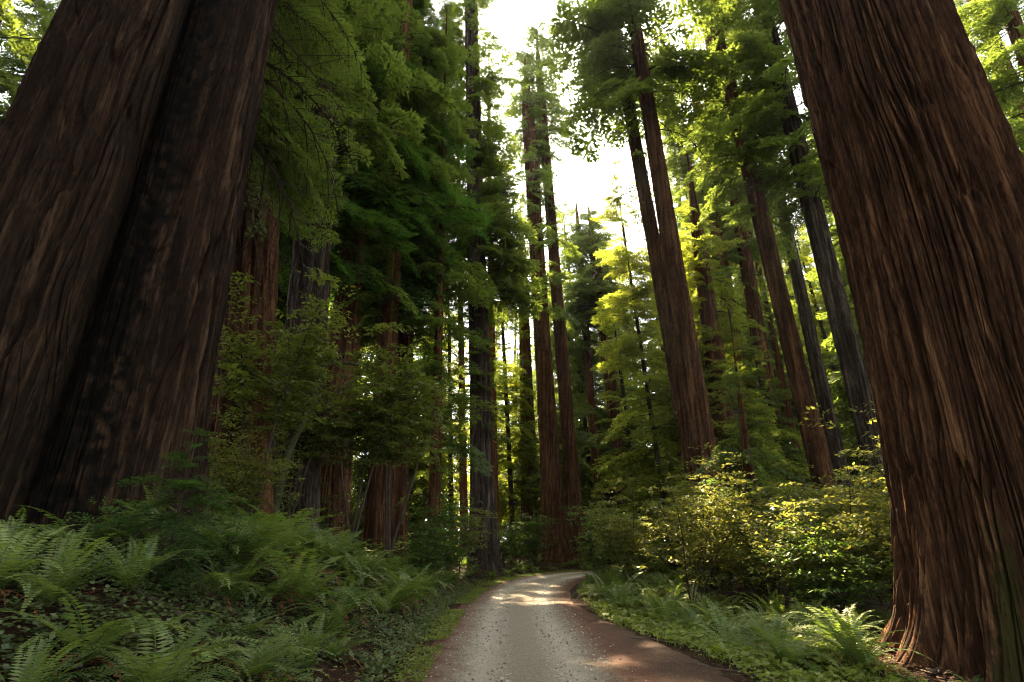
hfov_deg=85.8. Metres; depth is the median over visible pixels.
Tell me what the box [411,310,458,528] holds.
redwood tree
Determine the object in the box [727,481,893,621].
maple shrub
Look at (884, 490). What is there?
maple shrub
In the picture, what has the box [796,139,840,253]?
redwood tree
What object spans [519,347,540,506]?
redwood tree
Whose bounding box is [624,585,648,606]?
sword fern
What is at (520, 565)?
sword fern
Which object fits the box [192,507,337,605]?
sword fern
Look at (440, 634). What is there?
moss strip
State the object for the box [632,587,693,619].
sword fern
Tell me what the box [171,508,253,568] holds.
sword fern
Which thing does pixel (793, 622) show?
sword fern
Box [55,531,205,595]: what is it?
sword fern
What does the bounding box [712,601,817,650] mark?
sword fern
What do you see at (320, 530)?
sword fern
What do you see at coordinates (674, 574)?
sword fern
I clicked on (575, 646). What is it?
needle litter
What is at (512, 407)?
young redwood
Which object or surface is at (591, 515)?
huckleberry shrub
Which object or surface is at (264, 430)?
maple shrub
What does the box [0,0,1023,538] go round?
sky
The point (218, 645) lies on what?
sword fern
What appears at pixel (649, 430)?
redwood tree
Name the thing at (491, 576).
sword fern
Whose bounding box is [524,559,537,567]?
sword fern
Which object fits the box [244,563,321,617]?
sword fern
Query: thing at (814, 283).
redwood tree
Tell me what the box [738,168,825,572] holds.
redwood tree
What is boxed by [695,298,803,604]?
redwood tree
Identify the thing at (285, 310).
redwood tree
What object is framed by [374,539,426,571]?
sword fern
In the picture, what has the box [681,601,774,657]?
sword fern
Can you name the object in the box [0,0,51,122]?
redwood tree
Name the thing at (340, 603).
sword fern
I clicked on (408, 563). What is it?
sword fern
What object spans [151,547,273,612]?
sword fern
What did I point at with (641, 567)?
sword fern
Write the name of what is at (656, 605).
sword fern
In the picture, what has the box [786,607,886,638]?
sword fern
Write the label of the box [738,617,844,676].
sword fern
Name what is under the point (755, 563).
maple shrub
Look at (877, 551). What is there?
maple shrub
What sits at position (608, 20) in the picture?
tree
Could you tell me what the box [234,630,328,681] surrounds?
sword fern
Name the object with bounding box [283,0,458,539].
redwood tree
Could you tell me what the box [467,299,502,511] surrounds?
redwood tree
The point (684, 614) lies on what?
sword fern
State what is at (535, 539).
huckleberry shrub
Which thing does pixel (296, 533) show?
sword fern
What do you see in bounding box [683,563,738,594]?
huckleberry shrub
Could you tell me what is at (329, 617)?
sword fern
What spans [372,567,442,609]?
sword fern
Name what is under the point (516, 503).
redwood tree
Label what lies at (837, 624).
sword fern
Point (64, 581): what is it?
sword fern
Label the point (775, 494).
maple shrub
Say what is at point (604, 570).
sword fern
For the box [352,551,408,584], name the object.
sword fern
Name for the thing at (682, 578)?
sword fern
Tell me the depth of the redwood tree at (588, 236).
49.71 m
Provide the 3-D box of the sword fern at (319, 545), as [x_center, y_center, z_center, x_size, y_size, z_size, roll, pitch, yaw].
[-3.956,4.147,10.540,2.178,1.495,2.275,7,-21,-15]
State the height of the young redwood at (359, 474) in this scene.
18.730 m
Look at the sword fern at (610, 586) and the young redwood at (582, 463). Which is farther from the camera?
the young redwood at (582, 463)
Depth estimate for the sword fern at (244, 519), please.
10.51 m
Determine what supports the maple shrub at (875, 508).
on the ground at (338, 672)
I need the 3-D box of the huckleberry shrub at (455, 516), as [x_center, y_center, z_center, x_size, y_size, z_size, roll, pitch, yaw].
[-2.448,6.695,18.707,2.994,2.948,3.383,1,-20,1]
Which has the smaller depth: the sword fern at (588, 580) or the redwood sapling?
the redwood sapling
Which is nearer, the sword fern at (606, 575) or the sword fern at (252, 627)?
the sword fern at (252, 627)
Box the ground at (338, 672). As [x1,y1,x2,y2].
[0,529,961,681]
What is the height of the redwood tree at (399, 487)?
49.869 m
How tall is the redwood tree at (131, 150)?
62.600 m
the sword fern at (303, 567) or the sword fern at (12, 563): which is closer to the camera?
the sword fern at (12, 563)
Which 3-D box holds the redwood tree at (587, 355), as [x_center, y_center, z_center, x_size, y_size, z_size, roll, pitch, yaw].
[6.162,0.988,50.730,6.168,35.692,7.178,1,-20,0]
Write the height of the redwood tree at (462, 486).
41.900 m
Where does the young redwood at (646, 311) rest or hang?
on the ground at (338, 672)
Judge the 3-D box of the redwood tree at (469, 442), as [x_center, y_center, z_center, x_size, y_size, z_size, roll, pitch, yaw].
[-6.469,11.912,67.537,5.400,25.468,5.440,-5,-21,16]
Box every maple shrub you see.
[207,405,305,521]
[208,405,301,511]
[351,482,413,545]
[352,449,448,531]
[408,484,428,545]
[440,497,499,572]
[443,499,516,530]
[578,476,666,582]
[631,451,768,611]
[643,491,742,599]
[658,439,746,594]
[686,462,862,611]
[715,458,823,595]
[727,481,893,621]
[736,475,860,588]
[763,479,801,513]
[773,464,891,598]
[789,470,892,605]
[791,444,890,606]
[798,401,890,566]
[811,498,893,603]
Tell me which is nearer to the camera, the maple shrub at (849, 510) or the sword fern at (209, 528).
the sword fern at (209, 528)
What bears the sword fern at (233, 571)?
on the ground at (338, 672)
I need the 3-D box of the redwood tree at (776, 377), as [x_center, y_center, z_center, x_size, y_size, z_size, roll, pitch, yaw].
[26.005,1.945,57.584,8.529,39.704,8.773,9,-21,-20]
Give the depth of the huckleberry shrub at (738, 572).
21.91 m
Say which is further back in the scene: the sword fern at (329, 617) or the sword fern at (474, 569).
the sword fern at (474, 569)
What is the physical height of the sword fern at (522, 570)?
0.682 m
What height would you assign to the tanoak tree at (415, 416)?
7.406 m
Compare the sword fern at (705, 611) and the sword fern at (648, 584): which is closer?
the sword fern at (705, 611)
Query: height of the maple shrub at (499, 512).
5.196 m
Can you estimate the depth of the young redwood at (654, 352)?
43.42 m
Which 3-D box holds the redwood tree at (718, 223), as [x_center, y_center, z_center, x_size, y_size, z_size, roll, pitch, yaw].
[14.334,-6.581,37.286,6.809,42.319,6.074,5,-20,-11]
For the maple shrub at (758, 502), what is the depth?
19.67 m
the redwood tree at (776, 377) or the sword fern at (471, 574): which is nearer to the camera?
the sword fern at (471, 574)
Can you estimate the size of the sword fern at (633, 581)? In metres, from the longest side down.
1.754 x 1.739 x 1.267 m
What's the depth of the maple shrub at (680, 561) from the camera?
18.72 m
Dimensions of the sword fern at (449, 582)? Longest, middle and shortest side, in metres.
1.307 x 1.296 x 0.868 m
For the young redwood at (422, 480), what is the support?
on the ground at (338, 672)
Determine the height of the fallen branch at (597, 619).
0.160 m
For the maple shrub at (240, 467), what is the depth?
11.60 m
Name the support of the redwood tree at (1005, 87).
on the ground at (338, 672)
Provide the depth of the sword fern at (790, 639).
8.54 m
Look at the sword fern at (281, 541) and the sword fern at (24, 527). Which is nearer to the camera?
the sword fern at (24, 527)
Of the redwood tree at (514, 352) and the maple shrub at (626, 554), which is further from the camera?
the redwood tree at (514, 352)
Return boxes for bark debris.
[832,645,983,681]
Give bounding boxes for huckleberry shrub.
[61,496,187,554]
[164,509,275,578]
[273,461,297,505]
[320,478,362,530]
[375,521,463,574]
[396,494,482,578]
[408,520,421,546]
[497,521,530,566]
[506,510,557,564]
[562,500,646,573]
[582,498,610,556]
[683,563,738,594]
[690,475,853,607]
[712,506,812,609]
[717,536,751,588]
[754,519,893,618]
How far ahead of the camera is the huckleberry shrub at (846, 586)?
11.72 m
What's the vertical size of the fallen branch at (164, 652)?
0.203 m
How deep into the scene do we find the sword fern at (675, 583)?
23.24 m
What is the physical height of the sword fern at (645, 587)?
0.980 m
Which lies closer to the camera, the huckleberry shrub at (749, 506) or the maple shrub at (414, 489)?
the huckleberry shrub at (749, 506)
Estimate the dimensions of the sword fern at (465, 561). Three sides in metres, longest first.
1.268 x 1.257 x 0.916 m
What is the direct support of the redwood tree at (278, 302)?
on the ground at (338, 672)
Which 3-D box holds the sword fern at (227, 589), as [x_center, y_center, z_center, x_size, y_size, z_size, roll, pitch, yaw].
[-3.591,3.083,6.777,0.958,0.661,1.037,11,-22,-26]
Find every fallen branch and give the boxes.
[119,645,232,656]
[134,590,286,666]
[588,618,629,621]
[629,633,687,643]
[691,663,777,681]
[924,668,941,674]
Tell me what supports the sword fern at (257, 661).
on the ground at (338, 672)
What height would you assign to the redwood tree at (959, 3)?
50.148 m
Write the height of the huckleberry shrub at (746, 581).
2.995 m
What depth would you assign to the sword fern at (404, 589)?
11.11 m
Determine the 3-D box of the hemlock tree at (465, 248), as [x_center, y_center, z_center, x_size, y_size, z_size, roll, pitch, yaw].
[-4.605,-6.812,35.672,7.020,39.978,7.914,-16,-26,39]
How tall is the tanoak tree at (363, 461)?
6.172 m
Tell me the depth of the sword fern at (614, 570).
25.82 m
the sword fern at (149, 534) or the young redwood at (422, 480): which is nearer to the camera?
the sword fern at (149, 534)
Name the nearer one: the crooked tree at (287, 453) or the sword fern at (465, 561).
the crooked tree at (287, 453)
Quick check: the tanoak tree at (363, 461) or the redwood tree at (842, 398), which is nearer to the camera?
the tanoak tree at (363, 461)
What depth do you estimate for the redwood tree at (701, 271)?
30.80 m
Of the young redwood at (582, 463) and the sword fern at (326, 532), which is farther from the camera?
the young redwood at (582, 463)
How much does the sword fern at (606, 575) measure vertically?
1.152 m
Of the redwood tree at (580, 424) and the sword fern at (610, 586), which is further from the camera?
the redwood tree at (580, 424)
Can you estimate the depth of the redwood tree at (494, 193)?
33.11 m
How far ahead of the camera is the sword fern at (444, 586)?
14.74 m
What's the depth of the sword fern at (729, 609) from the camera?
13.80 m
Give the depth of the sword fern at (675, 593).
14.88 m
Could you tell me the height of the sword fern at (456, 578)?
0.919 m
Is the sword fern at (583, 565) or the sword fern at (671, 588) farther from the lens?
the sword fern at (583, 565)
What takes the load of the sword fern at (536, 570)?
on the ground at (338, 672)
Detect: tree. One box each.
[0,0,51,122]
[0,0,60,109]
[0,0,409,541]
[207,0,378,528]
[210,267,370,515]
[273,0,424,531]
[273,319,364,518]
[274,240,365,432]
[274,360,377,529]
[275,243,328,405]
[278,0,421,313]
[278,0,497,378]
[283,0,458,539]
[283,7,447,284]
[310,361,439,555]
[328,290,418,421]
[328,321,457,564]
[338,0,462,557]
[371,0,498,575]
[379,0,472,557]
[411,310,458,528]
[413,313,458,527]
[430,9,496,306]
[431,0,549,573]
[444,344,469,538]
[447,79,467,556]
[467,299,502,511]
[469,345,507,541]
[481,40,519,542]
[495,210,551,553]
[498,319,520,519]
[498,343,520,539]
[502,21,592,563]
[503,58,582,562]
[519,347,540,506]
[533,267,570,437]
[534,0,751,589]
[556,0,721,570]
[559,189,612,552]
[560,198,642,560]
[575,420,589,497]
[634,317,682,556]
[646,28,743,354]
[652,0,866,591]
[653,143,809,578]
[656,149,727,521]
[669,18,788,577]
[675,5,801,488]
[690,140,817,442]
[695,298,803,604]
[701,0,893,593]
[708,243,794,483]
[725,9,867,578]
[731,266,807,487]
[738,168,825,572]
[763,228,857,491]
[778,0,1023,681]
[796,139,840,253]
[797,217,856,473]
[801,111,870,507]
[817,212,862,473]
[953,0,1023,148]
[957,0,1023,156]
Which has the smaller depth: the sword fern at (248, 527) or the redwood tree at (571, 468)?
the sword fern at (248, 527)
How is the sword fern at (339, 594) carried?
on the ground at (338, 672)
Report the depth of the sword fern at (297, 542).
9.55 m
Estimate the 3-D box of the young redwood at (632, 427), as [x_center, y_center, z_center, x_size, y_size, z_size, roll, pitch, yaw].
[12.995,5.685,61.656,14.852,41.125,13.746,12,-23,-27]
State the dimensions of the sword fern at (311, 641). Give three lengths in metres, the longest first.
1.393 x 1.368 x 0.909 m
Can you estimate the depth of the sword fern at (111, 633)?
3.90 m
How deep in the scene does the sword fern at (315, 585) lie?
7.75 m
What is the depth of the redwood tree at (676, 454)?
52.53 m
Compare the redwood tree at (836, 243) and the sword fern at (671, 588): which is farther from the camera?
the redwood tree at (836, 243)
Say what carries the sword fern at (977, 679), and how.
on the ground at (338, 672)
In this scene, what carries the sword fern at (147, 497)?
on the ground at (338, 672)
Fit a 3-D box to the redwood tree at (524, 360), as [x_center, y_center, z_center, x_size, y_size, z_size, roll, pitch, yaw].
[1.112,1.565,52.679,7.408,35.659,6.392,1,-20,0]
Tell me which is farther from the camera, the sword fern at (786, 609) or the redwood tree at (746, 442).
the redwood tree at (746, 442)
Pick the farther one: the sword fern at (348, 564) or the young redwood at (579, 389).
the young redwood at (579, 389)
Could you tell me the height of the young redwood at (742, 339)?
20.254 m
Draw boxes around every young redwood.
[274,294,286,436]
[351,327,425,551]
[357,310,469,558]
[413,299,469,554]
[467,266,540,555]
[523,319,615,559]
[531,200,647,553]
[560,242,667,554]
[584,301,683,569]
[590,157,694,580]
[624,221,696,565]
[666,250,798,504]
[730,336,829,578]
[779,222,867,497]
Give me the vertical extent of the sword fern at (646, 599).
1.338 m
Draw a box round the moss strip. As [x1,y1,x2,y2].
[297,567,599,681]
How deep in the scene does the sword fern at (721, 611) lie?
13.04 m
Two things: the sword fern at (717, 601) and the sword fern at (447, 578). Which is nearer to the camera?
the sword fern at (717, 601)
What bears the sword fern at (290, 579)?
on the ground at (338, 672)
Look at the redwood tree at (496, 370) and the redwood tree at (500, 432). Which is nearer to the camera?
the redwood tree at (500, 432)
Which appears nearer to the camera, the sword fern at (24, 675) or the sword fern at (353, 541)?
the sword fern at (24, 675)
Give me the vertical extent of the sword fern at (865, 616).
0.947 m
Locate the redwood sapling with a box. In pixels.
[86,427,249,606]
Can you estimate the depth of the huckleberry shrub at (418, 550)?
16.76 m
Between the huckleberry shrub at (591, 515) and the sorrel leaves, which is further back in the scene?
the huckleberry shrub at (591, 515)
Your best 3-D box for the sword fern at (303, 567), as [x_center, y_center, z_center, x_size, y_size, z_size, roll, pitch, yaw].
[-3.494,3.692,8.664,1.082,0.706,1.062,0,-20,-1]
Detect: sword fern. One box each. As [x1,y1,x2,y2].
[0,505,137,556]
[0,515,74,555]
[0,522,98,617]
[0,524,155,613]
[0,578,197,681]
[0,628,128,681]
[2,507,78,550]
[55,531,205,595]
[71,500,244,574]
[72,617,260,681]
[91,556,172,587]
[101,484,246,551]
[120,609,219,641]
[131,629,274,681]
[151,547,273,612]
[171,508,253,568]
[173,535,300,604]
[176,521,285,589]
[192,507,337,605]
[193,613,335,681]
[204,566,261,598]
[209,563,261,609]
[211,606,285,642]
[214,512,320,557]
[216,507,263,530]
[221,506,291,534]
[223,520,266,542]
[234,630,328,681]
[244,504,356,573]
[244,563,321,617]
[245,608,358,670]
[249,548,379,626]
[250,515,338,553]
[254,564,343,597]
[258,522,299,559]
[269,552,319,575]
[281,581,384,659]
[288,555,340,584]
[291,523,360,567]
[293,528,363,586]
[296,519,362,579]
[299,516,335,540]
[312,571,391,629]
[319,628,384,670]
[320,529,387,563]
[320,531,372,550]
[322,574,389,622]
[328,530,362,542]
[328,553,371,586]
[333,547,406,596]
[346,650,421,674]
[351,543,372,562]
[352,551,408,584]
[358,544,383,554]
[362,550,441,587]
[363,569,441,614]
[364,588,410,623]
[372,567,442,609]
[372,581,428,617]
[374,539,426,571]
[380,562,454,601]
[391,573,440,604]
[392,555,433,572]
[400,564,450,601]
[423,557,457,576]
[428,565,464,592]
[428,578,449,592]
[437,577,462,588]
[444,568,471,585]
[457,566,482,577]
[458,554,471,566]
[464,561,483,571]
[480,569,497,578]
[502,567,516,576]
[505,559,527,569]
[513,565,532,573]
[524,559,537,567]
[531,565,542,572]
[540,564,558,570]
[568,557,579,565]
[571,573,621,597]
[578,561,590,569]
[579,571,655,604]
[581,571,602,583]
[583,576,655,600]
[588,565,627,585]
[588,566,626,579]
[591,570,627,586]
[592,565,622,574]
[593,587,656,610]
[613,576,650,590]
[616,581,695,614]
[619,582,660,595]
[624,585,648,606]
[626,564,650,573]
[631,582,691,619]
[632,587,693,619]
[640,572,672,586]
[642,577,676,591]
[653,580,686,596]
[655,600,731,631]
[657,593,684,606]
[660,586,696,610]
[661,566,693,580]
[663,575,691,586]
[667,607,702,624]
[668,573,689,585]
[678,582,718,596]
[680,592,741,619]
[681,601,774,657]
[682,584,717,603]
[683,595,750,619]
[685,597,759,634]
[696,586,738,602]
[699,592,743,609]
[707,599,752,614]
[707,615,751,634]
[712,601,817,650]
[713,594,755,613]
[730,589,813,624]
[730,614,781,632]
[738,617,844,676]
[742,597,839,639]
[749,634,837,665]
[757,602,804,619]
[764,603,827,626]
[768,607,825,641]
[783,596,848,620]
[784,602,882,643]
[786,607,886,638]
[791,604,938,671]
[795,626,883,655]
[806,605,889,638]
[858,607,892,636]
[952,672,983,681]
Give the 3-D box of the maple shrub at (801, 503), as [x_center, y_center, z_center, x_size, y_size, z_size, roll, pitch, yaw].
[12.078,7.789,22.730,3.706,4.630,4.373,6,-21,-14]
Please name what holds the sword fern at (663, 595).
on the ground at (338, 672)
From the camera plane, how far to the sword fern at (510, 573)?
26.52 m
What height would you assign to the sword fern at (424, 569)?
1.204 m
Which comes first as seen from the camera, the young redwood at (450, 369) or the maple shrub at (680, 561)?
the maple shrub at (680, 561)
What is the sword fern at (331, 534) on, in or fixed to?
on the ground at (338, 672)
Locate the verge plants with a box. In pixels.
[577,576,933,681]
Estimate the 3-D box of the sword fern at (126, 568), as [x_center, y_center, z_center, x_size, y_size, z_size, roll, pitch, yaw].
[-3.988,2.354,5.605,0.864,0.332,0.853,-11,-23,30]
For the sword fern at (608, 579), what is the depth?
19.02 m
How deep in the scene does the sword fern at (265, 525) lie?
9.99 m
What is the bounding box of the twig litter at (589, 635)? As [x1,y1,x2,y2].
[396,575,747,681]
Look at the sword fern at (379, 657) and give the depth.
7.12 m
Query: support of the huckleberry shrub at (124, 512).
on the ground at (338, 672)
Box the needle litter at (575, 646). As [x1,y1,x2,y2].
[397,577,814,681]
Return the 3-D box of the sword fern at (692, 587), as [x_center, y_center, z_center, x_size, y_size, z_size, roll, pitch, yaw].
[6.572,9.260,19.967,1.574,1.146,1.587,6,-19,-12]
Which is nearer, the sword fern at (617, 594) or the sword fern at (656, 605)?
the sword fern at (656, 605)
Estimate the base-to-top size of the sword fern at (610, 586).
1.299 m
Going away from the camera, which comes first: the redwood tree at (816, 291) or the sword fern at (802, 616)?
the sword fern at (802, 616)
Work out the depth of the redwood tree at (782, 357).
59.70 m
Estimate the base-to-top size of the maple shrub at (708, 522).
4.630 m
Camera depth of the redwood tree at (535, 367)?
81.29 m
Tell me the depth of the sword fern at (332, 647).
6.79 m
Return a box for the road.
[397,569,733,681]
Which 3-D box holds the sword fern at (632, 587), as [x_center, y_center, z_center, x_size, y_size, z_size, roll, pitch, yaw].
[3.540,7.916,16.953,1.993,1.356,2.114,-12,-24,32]
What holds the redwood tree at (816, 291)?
on the ground at (338, 672)
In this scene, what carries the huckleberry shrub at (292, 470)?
on the ground at (338, 672)
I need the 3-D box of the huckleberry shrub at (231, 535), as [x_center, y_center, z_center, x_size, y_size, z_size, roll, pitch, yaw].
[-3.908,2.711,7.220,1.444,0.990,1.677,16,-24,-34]
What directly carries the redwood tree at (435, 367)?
on the ground at (338, 672)
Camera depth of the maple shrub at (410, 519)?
30.61 m
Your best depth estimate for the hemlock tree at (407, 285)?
24.06 m
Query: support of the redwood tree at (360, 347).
on the ground at (338, 672)
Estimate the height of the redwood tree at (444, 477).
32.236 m
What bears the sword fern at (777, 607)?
on the ground at (338, 672)
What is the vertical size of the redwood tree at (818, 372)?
50.202 m
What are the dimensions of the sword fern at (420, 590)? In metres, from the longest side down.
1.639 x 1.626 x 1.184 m
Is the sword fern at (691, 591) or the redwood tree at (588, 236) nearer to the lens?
the sword fern at (691, 591)
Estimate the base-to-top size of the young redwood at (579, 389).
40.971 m
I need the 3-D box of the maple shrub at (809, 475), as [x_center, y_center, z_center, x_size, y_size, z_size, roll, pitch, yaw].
[12.122,6.797,19.899,4.369,4.626,3.703,-10,-23,29]
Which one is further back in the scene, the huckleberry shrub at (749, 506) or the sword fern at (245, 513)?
the huckleberry shrub at (749, 506)
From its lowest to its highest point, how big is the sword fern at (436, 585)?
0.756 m
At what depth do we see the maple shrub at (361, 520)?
24.49 m
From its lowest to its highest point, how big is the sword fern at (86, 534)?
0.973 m
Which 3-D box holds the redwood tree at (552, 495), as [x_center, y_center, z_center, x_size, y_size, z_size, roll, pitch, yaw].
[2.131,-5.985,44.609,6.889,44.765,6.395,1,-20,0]
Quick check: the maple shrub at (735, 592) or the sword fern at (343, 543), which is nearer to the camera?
the sword fern at (343, 543)
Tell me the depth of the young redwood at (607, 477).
36.08 m
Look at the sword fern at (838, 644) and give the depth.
8.66 m
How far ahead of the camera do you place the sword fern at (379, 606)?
10.15 m
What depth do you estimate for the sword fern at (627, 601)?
13.97 m
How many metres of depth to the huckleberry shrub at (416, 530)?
27.06 m
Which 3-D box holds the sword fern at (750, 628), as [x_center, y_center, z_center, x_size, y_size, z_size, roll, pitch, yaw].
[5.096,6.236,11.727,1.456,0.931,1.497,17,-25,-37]
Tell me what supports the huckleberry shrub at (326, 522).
on the ground at (338, 672)
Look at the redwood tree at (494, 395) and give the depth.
40.50 m
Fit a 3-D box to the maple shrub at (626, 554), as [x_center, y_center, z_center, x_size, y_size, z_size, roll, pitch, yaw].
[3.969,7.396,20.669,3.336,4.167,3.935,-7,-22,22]
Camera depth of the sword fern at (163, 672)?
4.08 m
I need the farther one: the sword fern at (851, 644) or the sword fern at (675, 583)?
the sword fern at (675, 583)
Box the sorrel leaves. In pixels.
[0,521,472,681]
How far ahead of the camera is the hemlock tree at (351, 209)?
20.90 m
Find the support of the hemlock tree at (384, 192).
on the ground at (338, 672)
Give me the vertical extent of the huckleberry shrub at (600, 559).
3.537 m
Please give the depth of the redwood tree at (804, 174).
26.17 m
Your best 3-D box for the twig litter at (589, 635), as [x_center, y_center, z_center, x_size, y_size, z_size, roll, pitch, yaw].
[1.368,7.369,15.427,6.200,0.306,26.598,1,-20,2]
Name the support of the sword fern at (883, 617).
on the ground at (338, 672)
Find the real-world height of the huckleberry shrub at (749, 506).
3.979 m
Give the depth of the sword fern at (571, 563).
35.52 m
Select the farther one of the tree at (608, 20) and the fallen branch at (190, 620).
the tree at (608, 20)
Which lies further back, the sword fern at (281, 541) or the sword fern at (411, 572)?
the sword fern at (411, 572)
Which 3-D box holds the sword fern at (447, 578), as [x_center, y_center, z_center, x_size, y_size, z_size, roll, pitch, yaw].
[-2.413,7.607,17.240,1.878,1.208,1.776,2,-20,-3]
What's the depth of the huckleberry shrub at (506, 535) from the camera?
30.84 m
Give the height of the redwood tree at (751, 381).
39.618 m
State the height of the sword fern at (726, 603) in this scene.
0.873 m
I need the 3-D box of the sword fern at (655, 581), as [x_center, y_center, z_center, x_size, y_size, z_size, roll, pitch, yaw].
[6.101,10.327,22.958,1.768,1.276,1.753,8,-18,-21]
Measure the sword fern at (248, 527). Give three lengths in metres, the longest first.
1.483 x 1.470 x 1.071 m
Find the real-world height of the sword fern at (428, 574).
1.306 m
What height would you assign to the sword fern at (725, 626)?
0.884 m
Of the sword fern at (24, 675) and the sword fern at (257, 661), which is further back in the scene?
the sword fern at (257, 661)
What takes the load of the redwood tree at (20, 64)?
on the ground at (338, 672)
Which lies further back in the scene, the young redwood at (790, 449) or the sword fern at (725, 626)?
the young redwood at (790, 449)
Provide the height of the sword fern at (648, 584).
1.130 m
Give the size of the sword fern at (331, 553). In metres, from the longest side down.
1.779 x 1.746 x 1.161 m
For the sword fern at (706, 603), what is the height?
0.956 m
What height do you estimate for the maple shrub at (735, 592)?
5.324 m
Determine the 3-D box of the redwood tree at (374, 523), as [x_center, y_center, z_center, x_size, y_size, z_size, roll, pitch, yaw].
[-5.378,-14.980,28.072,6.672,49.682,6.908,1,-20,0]
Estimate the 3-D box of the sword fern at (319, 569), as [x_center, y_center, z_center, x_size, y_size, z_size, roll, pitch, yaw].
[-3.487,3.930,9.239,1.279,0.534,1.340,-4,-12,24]
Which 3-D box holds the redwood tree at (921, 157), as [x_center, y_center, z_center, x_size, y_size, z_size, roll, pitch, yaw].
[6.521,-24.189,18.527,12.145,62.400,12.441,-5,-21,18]
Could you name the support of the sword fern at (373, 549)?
on the ground at (338, 672)
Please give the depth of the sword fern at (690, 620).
11.39 m
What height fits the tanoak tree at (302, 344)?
6.515 m
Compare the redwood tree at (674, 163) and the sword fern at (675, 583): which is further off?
the redwood tree at (674, 163)
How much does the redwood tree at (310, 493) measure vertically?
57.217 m
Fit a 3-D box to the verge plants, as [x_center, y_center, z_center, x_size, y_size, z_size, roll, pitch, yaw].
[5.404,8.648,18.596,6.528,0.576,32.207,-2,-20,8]
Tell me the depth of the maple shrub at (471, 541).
22.22 m
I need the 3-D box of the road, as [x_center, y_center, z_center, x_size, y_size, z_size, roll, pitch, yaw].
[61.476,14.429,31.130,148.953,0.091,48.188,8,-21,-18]
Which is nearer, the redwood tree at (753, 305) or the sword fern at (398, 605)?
the sword fern at (398, 605)
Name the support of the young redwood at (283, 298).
on the ground at (338, 672)
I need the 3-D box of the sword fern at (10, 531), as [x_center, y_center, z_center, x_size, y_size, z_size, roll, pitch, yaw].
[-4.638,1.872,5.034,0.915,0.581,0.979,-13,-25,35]
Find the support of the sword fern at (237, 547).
on the ground at (338, 672)
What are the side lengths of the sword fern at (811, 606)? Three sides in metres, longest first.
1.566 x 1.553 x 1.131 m
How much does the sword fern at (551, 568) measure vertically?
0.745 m
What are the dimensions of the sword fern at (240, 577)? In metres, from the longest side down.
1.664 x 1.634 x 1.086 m
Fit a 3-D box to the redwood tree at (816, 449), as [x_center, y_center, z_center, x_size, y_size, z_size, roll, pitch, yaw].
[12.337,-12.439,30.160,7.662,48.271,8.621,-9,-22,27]
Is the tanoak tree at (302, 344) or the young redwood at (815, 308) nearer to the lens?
the tanoak tree at (302, 344)
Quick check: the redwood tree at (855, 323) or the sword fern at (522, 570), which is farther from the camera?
the redwood tree at (855, 323)
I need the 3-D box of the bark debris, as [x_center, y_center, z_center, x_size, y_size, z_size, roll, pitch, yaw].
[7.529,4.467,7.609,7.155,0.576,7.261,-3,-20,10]
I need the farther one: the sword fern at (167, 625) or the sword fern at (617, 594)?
the sword fern at (617, 594)
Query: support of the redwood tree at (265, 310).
on the ground at (338, 672)
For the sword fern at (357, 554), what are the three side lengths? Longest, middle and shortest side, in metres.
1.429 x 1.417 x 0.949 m
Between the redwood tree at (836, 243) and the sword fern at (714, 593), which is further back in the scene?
the redwood tree at (836, 243)
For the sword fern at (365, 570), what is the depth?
11.09 m
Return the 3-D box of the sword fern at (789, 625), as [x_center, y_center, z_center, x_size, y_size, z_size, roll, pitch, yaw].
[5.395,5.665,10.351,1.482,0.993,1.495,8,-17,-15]
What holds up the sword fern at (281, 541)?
on the ground at (338, 672)
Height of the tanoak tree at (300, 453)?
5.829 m
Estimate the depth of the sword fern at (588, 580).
22.84 m

